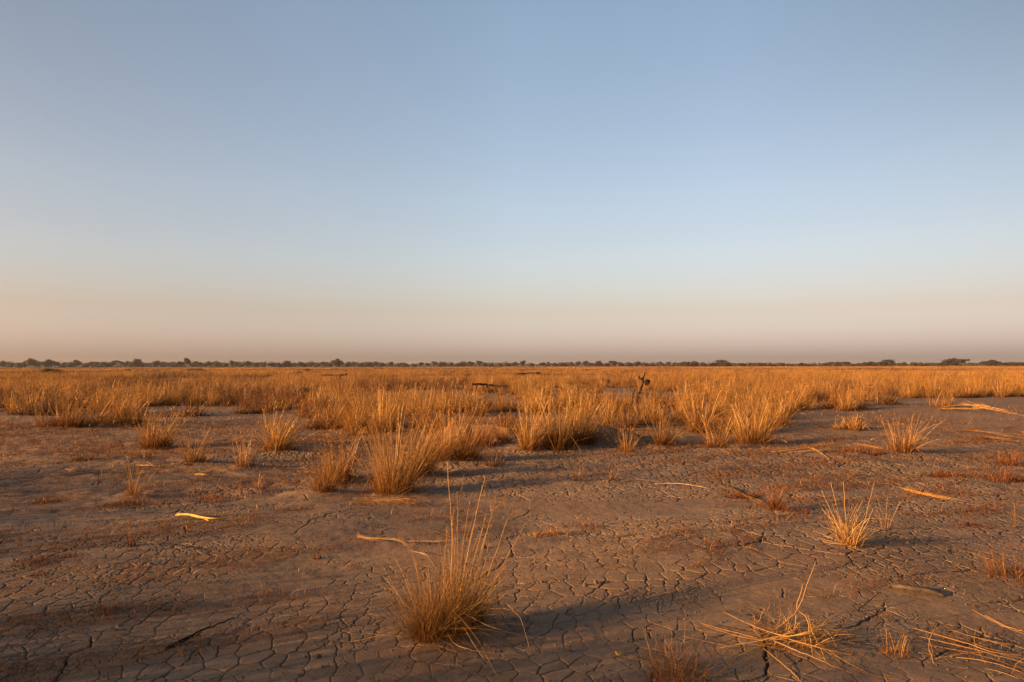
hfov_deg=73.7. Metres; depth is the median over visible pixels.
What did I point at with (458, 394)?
grass tussock
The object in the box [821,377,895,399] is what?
grass tussock
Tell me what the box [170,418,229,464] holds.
grass tussock
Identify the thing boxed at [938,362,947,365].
tree
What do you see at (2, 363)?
tree
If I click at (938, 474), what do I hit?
dry weed
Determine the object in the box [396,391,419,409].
grass tussock
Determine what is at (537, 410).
grass tussock
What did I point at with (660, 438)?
grass tussock
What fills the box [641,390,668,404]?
grass tussock
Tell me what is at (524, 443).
grass tussock
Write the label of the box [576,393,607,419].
grass tussock
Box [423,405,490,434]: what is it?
dry weed
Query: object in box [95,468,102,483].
dry weed
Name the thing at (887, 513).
grass tussock
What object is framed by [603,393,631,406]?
grass tussock
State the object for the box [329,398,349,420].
grass tussock
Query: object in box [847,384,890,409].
grass tussock
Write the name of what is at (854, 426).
grass tussock
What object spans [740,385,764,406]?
grass tussock
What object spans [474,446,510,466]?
dry weed
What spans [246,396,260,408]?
grass tussock
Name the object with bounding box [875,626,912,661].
grass tussock
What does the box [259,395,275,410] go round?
grass tussock
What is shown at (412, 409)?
grass tussock
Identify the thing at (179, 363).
tree
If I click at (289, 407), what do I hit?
grass tussock
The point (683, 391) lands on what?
grass tussock
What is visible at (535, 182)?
sky
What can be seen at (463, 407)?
grass tussock
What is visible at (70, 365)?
tree
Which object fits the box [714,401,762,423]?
grass tussock
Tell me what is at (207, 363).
tree
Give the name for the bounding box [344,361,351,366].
tree
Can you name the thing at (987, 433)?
straw bundle
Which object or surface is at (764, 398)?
grass tussock
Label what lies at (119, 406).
grass tussock
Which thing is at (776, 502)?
dry weed
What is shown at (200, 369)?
shrub
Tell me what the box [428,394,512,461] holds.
grass tussock
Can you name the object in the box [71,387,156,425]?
grass tussock
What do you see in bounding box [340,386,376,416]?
grass tussock
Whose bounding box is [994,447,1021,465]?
dry weed
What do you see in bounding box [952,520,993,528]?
dry weed
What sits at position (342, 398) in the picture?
grass tussock
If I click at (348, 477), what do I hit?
grass tussock
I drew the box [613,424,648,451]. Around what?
grass tussock
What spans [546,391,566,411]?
grass tussock
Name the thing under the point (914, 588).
bark piece
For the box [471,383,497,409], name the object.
grass tussock
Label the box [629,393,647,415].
grass tussock
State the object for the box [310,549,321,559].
dry weed
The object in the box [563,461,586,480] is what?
grass tussock
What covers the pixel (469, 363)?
tree
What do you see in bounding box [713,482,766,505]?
straw bundle
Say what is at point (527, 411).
grass tussock
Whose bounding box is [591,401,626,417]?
grass tussock
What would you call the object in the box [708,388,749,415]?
grass tussock
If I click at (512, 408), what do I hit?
grass tussock
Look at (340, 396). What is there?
grass tussock
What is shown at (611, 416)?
grass tussock
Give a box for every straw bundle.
[349,497,420,506]
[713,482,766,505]
[899,487,966,501]
[950,427,1020,441]
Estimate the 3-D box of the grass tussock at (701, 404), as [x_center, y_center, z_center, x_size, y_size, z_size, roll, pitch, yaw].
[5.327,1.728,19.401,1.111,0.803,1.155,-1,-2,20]
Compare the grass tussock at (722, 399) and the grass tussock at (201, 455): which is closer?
the grass tussock at (201, 455)
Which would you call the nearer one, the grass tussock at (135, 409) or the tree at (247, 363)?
the grass tussock at (135, 409)
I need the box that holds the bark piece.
[888,583,943,596]
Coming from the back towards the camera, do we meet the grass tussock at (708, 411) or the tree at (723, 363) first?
the tree at (723, 363)
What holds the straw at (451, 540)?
on the ground
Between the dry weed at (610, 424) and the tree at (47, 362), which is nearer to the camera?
the dry weed at (610, 424)
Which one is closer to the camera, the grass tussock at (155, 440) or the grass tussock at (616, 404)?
the grass tussock at (155, 440)
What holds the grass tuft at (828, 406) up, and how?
on the ground
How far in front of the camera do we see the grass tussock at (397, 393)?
22.00 m
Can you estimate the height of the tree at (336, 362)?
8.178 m
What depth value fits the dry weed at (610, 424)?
14.06 m
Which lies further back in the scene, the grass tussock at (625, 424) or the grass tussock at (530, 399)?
the grass tussock at (530, 399)
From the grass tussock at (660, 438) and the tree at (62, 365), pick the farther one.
the tree at (62, 365)
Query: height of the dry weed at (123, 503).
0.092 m
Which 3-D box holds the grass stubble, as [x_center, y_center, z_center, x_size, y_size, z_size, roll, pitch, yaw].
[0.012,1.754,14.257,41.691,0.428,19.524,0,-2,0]
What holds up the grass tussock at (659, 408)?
on the ground
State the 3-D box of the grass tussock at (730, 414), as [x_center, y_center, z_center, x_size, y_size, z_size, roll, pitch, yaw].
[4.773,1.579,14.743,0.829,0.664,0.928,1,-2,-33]
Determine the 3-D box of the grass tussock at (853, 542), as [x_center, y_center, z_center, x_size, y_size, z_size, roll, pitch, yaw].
[2.559,1.247,5.062,0.562,0.496,1.061,-2,-3,35]
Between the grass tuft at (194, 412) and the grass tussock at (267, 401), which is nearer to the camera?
the grass tuft at (194, 412)
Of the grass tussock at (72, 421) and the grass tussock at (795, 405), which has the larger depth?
the grass tussock at (795, 405)
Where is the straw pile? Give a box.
[937,401,1017,414]
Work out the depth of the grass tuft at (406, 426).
15.19 m
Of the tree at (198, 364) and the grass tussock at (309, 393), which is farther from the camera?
the tree at (198, 364)
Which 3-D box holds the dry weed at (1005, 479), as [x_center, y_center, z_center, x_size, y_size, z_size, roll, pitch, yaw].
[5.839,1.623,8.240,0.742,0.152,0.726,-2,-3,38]
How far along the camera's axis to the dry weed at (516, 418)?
13.00 m
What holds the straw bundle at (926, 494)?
on the ground
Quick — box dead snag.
[632,372,649,406]
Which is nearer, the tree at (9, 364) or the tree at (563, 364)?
the tree at (563, 364)
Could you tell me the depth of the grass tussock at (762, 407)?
16.39 m
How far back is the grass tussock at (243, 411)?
19.45 m
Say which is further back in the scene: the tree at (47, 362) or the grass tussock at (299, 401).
the tree at (47, 362)
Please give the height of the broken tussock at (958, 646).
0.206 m
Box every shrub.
[41,368,61,372]
[186,368,206,370]
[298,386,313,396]
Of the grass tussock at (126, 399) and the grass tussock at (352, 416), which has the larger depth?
the grass tussock at (126, 399)
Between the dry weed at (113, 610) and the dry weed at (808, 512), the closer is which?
the dry weed at (113, 610)
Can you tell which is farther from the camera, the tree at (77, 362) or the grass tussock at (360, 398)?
the tree at (77, 362)
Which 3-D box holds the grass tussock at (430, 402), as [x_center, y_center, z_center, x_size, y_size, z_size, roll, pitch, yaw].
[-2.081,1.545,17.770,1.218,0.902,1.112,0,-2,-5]
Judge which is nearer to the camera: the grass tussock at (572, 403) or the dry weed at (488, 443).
the dry weed at (488, 443)
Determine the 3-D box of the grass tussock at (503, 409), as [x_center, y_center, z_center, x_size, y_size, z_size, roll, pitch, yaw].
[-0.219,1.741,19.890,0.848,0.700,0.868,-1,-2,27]
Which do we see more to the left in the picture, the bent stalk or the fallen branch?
the bent stalk
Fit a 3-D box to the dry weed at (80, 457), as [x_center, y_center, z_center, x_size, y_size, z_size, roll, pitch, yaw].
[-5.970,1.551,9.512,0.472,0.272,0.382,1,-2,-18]
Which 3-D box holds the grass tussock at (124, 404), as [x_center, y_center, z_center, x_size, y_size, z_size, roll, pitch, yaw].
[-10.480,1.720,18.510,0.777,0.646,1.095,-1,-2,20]
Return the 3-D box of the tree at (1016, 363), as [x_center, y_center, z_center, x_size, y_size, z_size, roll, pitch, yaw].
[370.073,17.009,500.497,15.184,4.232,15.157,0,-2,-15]
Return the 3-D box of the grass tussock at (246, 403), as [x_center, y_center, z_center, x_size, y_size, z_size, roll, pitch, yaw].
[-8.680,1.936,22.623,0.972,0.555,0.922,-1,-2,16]
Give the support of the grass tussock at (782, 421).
on the ground
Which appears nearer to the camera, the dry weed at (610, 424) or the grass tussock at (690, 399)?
the dry weed at (610, 424)
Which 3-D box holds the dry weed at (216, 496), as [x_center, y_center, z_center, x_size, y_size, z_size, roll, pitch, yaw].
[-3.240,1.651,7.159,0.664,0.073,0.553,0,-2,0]
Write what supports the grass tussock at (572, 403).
on the ground
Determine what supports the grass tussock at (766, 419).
on the ground
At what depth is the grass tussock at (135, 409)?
18.13 m
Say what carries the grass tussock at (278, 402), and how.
on the ground
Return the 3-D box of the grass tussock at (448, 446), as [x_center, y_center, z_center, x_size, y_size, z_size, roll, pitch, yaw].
[-1.169,1.248,9.755,1.529,0.924,1.607,0,-2,0]
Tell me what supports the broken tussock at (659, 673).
on the ground
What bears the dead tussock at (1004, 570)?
on the ground
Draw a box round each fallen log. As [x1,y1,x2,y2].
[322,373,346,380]
[472,383,506,396]
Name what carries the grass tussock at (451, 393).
on the ground
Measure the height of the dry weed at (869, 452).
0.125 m
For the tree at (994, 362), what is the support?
on the ground
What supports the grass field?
on the ground
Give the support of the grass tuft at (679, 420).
on the ground
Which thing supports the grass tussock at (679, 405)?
on the ground
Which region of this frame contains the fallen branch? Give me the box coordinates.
[771,442,888,458]
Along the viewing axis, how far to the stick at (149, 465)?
9.02 m
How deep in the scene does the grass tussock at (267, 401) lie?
22.38 m
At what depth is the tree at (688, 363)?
551.90 m
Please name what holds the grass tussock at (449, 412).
on the ground
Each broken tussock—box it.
[614,621,736,681]
[683,562,879,681]
[896,607,1023,678]
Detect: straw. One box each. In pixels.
[407,532,523,542]
[620,479,709,488]
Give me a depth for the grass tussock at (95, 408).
21.04 m
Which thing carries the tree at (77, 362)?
on the ground
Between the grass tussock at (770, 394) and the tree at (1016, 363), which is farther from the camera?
the tree at (1016, 363)
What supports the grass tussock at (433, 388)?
on the ground
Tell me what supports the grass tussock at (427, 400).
on the ground
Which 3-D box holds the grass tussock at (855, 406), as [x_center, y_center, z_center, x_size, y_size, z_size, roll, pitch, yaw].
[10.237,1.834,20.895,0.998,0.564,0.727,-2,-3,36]
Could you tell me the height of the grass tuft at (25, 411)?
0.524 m
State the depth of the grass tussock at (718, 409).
18.68 m
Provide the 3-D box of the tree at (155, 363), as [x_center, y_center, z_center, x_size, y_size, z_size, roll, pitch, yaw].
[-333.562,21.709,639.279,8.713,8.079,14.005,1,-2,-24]
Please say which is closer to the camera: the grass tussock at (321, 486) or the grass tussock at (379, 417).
the grass tussock at (321, 486)
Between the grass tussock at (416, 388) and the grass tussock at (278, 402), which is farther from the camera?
the grass tussock at (416, 388)
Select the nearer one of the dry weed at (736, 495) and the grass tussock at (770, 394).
the dry weed at (736, 495)
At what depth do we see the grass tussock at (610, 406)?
16.89 m
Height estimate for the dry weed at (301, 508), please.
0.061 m
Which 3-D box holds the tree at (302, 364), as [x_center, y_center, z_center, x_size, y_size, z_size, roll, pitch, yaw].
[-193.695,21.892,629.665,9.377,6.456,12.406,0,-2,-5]
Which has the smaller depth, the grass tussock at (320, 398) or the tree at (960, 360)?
the grass tussock at (320, 398)
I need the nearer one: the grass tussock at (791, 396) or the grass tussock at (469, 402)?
the grass tussock at (469, 402)
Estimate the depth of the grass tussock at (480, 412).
17.92 m
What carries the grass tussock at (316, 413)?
on the ground
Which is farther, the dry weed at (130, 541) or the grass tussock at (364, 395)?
the grass tussock at (364, 395)
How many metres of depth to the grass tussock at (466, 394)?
21.94 m
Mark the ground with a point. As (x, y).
(376, 657)
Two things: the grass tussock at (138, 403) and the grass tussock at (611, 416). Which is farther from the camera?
the grass tussock at (138, 403)
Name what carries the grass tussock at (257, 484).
on the ground
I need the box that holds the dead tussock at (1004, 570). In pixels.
[954,539,1023,587]
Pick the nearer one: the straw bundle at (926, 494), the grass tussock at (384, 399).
the straw bundle at (926, 494)
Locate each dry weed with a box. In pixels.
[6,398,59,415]
[11,551,83,568]
[13,493,82,504]
[30,571,49,577]
[66,443,99,461]
[80,593,134,617]
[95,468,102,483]
[95,498,148,509]
[116,526,147,546]
[157,522,194,530]
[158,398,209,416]
[195,494,228,504]
[271,505,318,512]
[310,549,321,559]
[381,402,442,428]
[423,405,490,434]
[459,419,505,447]
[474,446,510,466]
[490,408,528,431]
[532,527,568,537]
[584,411,626,429]
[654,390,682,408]
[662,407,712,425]
[719,490,761,500]
[757,481,797,510]
[774,502,811,514]
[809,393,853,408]
[821,443,894,456]
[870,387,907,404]
[919,469,974,477]
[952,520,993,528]
[969,432,992,439]
[970,468,1023,485]
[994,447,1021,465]
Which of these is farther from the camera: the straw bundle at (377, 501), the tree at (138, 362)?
the tree at (138, 362)
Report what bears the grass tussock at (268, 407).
on the ground
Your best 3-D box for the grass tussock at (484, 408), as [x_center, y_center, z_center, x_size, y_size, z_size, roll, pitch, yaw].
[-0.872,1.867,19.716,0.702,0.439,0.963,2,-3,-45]
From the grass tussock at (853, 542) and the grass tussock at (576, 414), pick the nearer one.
the grass tussock at (853, 542)
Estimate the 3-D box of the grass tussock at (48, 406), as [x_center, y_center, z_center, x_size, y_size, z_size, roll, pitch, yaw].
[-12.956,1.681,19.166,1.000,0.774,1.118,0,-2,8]
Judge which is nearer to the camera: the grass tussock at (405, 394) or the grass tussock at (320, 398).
the grass tussock at (320, 398)
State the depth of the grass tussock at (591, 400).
18.47 m
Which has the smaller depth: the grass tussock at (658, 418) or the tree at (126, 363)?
the grass tussock at (658, 418)
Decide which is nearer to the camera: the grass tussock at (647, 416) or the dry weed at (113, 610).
the dry weed at (113, 610)
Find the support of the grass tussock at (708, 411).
on the ground
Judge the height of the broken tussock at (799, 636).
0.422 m
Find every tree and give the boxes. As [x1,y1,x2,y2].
[0,360,6,367]
[4,362,14,366]
[15,362,21,367]
[25,358,40,367]
[39,359,55,367]
[59,362,66,367]
[64,362,76,367]
[73,360,82,367]
[93,361,102,367]
[98,362,111,367]
[122,361,133,367]
[130,358,146,366]
[151,360,160,367]
[172,361,184,366]
[184,358,190,366]
[193,362,203,366]
[202,361,212,366]
[241,361,251,366]
[251,362,259,366]
[266,362,275,366]
[282,360,293,366]
[297,362,306,366]
[330,358,343,366]
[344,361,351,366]
[363,362,371,366]
[436,361,446,366]
[464,361,476,365]
[558,362,567,366]
[593,361,602,366]
[684,361,693,366]
[713,359,731,365]
[864,361,876,365]
[875,359,896,365]
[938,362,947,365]
[942,358,965,365]
[956,359,969,365]
[979,360,1004,365]
[1004,362,1023,365]
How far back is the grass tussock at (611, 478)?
8.03 m
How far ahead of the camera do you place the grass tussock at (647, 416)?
16.04 m
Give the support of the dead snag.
on the ground
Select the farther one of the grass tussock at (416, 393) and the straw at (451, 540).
the grass tussock at (416, 393)
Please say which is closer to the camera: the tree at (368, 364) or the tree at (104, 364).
the tree at (104, 364)
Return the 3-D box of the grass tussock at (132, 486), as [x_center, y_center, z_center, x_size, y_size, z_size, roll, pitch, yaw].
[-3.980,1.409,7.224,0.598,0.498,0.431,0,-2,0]
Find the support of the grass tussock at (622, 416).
on the ground
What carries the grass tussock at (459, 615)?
on the ground
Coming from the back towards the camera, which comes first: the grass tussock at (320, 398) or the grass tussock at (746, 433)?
the grass tussock at (320, 398)
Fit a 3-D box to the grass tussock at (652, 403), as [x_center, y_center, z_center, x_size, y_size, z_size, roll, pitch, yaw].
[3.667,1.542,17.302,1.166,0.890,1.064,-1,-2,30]
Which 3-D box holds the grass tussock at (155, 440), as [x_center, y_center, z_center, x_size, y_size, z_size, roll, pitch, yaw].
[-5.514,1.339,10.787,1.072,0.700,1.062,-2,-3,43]
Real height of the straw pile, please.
0.268 m
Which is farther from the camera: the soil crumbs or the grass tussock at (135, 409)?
the grass tussock at (135, 409)
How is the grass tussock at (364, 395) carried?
on the ground
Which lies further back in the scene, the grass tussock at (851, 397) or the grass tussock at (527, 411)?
the grass tussock at (851, 397)
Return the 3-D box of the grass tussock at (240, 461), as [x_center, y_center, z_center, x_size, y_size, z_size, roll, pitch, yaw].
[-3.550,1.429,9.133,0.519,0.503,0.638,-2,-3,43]
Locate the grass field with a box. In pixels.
[0,366,1023,413]
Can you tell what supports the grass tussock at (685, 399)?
on the ground
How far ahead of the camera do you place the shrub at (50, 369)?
129.60 m
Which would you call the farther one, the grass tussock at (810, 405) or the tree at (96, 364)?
the tree at (96, 364)
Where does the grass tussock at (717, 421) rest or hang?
on the ground
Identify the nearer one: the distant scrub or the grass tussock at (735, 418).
the grass tussock at (735, 418)
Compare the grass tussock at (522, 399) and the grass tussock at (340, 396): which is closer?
the grass tussock at (340, 396)
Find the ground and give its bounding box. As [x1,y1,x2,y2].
[0,365,1023,681]
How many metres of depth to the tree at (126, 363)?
628.81 m
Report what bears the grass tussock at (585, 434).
on the ground
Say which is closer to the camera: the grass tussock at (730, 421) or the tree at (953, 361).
the grass tussock at (730, 421)
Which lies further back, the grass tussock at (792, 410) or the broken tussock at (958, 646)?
the grass tussock at (792, 410)
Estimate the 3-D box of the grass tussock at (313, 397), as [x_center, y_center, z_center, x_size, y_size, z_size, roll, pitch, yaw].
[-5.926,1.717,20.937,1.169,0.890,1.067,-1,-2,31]
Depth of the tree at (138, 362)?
617.54 m
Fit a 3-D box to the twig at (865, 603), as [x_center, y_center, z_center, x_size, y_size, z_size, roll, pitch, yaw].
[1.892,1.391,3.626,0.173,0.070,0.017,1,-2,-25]
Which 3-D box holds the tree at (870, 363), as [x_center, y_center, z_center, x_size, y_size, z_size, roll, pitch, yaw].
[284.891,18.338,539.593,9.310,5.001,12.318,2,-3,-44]
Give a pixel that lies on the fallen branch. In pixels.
(824, 449)
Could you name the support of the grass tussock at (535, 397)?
on the ground
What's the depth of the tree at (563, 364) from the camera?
627.33 m
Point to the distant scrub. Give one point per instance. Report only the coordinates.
(651, 363)
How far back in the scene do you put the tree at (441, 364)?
624.61 m
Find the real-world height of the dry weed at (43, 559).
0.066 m
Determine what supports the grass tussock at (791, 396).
on the ground
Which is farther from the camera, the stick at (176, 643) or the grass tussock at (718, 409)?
the grass tussock at (718, 409)
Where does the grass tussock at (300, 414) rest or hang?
on the ground
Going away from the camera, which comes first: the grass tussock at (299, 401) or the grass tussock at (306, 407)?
the grass tussock at (306, 407)
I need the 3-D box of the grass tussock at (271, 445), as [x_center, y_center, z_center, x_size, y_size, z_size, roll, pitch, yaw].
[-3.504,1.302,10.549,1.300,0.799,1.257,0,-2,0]
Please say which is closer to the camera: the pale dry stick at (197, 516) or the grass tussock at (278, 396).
the pale dry stick at (197, 516)
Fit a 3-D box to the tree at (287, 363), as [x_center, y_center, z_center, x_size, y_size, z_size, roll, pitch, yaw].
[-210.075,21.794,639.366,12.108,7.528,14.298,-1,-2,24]
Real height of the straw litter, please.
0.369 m
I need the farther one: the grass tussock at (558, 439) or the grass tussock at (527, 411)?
the grass tussock at (527, 411)
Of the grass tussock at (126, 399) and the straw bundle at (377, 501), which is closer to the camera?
the straw bundle at (377, 501)
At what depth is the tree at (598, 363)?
638.11 m
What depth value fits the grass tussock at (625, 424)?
15.19 m
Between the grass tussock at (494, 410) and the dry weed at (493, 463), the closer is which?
the dry weed at (493, 463)
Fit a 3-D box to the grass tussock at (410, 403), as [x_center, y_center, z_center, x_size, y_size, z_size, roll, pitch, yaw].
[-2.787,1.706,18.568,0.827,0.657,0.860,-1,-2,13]
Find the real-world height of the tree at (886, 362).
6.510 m
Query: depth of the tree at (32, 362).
617.50 m
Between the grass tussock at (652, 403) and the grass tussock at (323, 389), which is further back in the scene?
the grass tussock at (323, 389)
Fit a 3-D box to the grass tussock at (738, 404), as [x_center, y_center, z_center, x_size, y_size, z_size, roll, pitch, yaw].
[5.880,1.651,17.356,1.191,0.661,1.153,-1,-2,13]
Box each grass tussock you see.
[22,392,110,429]
[29,390,68,413]
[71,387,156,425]
[88,390,124,411]
[105,393,142,415]
[108,387,142,412]
[110,396,129,414]
[112,452,166,496]
[123,407,206,449]
[124,401,144,415]
[129,392,147,413]
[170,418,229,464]
[217,429,266,466]
[233,403,248,413]
[234,392,255,407]
[237,400,254,413]
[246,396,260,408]
[247,395,271,413]
[249,400,321,453]
[251,475,265,488]
[257,397,280,412]
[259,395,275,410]
[260,391,276,406]
[268,388,289,405]
[272,396,293,410]
[284,395,296,408]
[293,382,323,405]
[293,399,317,417]
[294,392,307,407]
[294,446,353,494]
[297,399,348,429]
[299,386,328,406]
[300,387,328,413]
[302,425,386,483]
[303,401,322,418]
[307,387,336,409]
[307,405,324,422]
[308,390,339,413]
[311,379,339,399]
[316,396,338,418]
[323,400,469,501]
[326,387,394,431]
[328,382,356,407]
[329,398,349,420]
[333,391,351,407]
[335,461,550,679]
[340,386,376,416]
[340,388,381,409]
[341,418,371,435]
[349,386,375,406]
[358,383,437,435]
[368,390,396,408]
[373,390,403,413]
[385,383,418,404]
[386,394,487,477]
[392,397,478,461]
[394,384,426,402]
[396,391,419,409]
[398,395,419,414]
[401,381,433,404]
[402,396,428,415]
[405,379,430,399]
[413,384,454,416]
[413,386,440,408]
[420,383,447,399]
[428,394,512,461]
[434,385,472,414]
[438,382,469,403]
[441,384,473,407]
[444,389,465,412]
[453,386,472,410]
[460,387,486,412]
[461,384,479,404]
[467,394,499,416]
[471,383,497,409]
[478,399,492,413]
[486,391,505,409]
[487,391,514,411]
[487,399,515,411]
[488,412,516,442]
[499,390,526,411]
[499,396,579,451]
[506,391,537,407]
[511,389,595,449]
[518,389,557,410]
[521,398,538,414]
[525,388,546,408]
[529,386,550,414]
[542,387,622,444]
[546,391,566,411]
[559,383,585,410]
[560,400,590,425]
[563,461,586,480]
[570,390,597,409]
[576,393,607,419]
[578,388,605,414]
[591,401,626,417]
[595,398,628,425]
[597,388,626,418]
[602,394,624,412]
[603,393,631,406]
[606,407,631,421]
[607,465,618,479]
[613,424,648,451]
[614,390,642,411]
[614,402,646,428]
[626,397,654,425]
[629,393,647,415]
[635,396,668,415]
[635,406,656,424]
[637,387,676,419]
[638,406,698,445]
[639,398,684,422]
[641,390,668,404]
[661,381,748,433]
[665,392,718,420]
[667,395,712,420]
[668,385,701,412]
[672,381,702,403]
[675,387,705,411]
[688,389,711,414]
[688,405,745,448]
[698,404,720,417]
[704,396,727,416]
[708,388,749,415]
[708,405,728,427]
[709,390,730,406]
[714,390,797,446]
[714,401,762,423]
[717,400,752,427]
[721,405,756,433]
[721,408,744,430]
[726,393,766,417]
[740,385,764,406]
[742,412,760,430]
[744,388,780,412]
[750,389,803,427]
[752,394,777,418]
[752,402,777,431]
[758,381,786,405]
[778,391,801,415]
[780,384,816,408]
[784,399,801,410]
[797,394,819,409]
[816,481,907,548]
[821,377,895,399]
[821,396,840,407]
[824,411,870,430]
[828,393,865,409]
[834,388,860,411]
[840,389,858,403]
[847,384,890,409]
[870,485,913,528]
[874,412,945,454]
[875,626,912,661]
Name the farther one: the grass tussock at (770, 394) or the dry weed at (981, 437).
the grass tussock at (770, 394)
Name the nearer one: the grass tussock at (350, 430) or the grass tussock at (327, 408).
the grass tussock at (350, 430)
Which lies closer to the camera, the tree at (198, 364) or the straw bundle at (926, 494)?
the straw bundle at (926, 494)
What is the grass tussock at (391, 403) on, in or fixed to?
on the ground
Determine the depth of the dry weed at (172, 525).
5.58 m
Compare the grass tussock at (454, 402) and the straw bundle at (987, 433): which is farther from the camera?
the grass tussock at (454, 402)
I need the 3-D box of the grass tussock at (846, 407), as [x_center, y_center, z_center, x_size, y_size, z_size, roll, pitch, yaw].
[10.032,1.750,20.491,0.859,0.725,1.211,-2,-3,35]
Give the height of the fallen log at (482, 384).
0.688 m
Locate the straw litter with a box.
[0,417,1023,681]
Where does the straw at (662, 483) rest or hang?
on the ground
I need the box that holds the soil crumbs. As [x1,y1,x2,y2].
[0,425,1023,681]
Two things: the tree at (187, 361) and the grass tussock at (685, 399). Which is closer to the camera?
the grass tussock at (685, 399)
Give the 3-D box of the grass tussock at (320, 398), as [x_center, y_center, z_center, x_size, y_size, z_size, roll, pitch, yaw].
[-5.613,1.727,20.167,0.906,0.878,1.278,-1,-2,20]
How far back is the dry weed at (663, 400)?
21.10 m
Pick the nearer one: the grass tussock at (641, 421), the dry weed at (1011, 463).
the dry weed at (1011, 463)
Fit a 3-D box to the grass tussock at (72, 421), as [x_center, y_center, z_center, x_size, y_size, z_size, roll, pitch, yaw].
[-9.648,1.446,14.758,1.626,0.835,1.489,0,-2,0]
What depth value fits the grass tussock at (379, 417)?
13.92 m
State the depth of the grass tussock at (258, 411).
19.85 m
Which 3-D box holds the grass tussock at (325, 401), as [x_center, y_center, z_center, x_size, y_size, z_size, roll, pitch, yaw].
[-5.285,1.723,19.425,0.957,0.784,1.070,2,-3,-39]
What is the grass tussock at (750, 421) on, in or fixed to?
on the ground
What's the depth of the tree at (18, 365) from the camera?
603.12 m
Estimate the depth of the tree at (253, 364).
619.13 m
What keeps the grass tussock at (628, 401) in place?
on the ground
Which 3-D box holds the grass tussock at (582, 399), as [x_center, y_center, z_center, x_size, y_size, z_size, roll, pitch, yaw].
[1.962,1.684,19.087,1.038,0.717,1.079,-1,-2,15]
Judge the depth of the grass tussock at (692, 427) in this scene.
13.53 m
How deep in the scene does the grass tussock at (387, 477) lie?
7.48 m
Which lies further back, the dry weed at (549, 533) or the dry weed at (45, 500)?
the dry weed at (45, 500)
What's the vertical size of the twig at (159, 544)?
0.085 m
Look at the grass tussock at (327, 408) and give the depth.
17.63 m
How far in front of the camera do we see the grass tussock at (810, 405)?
21.12 m
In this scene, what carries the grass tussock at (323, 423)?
on the ground
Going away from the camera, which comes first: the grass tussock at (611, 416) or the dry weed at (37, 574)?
the dry weed at (37, 574)
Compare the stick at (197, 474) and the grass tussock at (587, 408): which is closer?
the stick at (197, 474)
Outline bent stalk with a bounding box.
[356,533,432,557]
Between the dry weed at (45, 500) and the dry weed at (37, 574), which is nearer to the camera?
the dry weed at (37, 574)
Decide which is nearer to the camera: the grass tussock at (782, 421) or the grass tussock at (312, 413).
the grass tussock at (782, 421)
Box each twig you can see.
[146,529,174,545]
[856,594,877,610]
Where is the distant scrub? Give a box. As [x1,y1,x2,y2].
[0,360,1012,367]
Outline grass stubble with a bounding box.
[0,401,1023,573]
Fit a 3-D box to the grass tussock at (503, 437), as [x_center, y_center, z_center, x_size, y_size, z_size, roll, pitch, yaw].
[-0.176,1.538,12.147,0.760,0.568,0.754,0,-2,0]
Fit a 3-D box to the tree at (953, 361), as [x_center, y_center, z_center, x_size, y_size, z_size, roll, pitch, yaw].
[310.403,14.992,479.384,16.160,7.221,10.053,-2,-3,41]
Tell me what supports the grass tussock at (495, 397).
on the ground
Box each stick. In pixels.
[136,464,163,466]
[165,617,233,649]
[175,513,241,520]
[194,473,214,476]
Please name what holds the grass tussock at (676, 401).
on the ground
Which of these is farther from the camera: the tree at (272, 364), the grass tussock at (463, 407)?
the tree at (272, 364)
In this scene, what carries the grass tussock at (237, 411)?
on the ground
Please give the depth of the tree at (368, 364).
670.54 m
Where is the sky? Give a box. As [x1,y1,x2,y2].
[0,0,1023,366]
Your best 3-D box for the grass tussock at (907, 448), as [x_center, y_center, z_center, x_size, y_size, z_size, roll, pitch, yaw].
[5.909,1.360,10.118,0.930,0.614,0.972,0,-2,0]
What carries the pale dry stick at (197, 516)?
on the ground
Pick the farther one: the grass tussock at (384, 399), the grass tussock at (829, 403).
the grass tussock at (829, 403)
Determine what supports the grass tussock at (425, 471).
on the ground
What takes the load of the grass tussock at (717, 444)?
on the ground

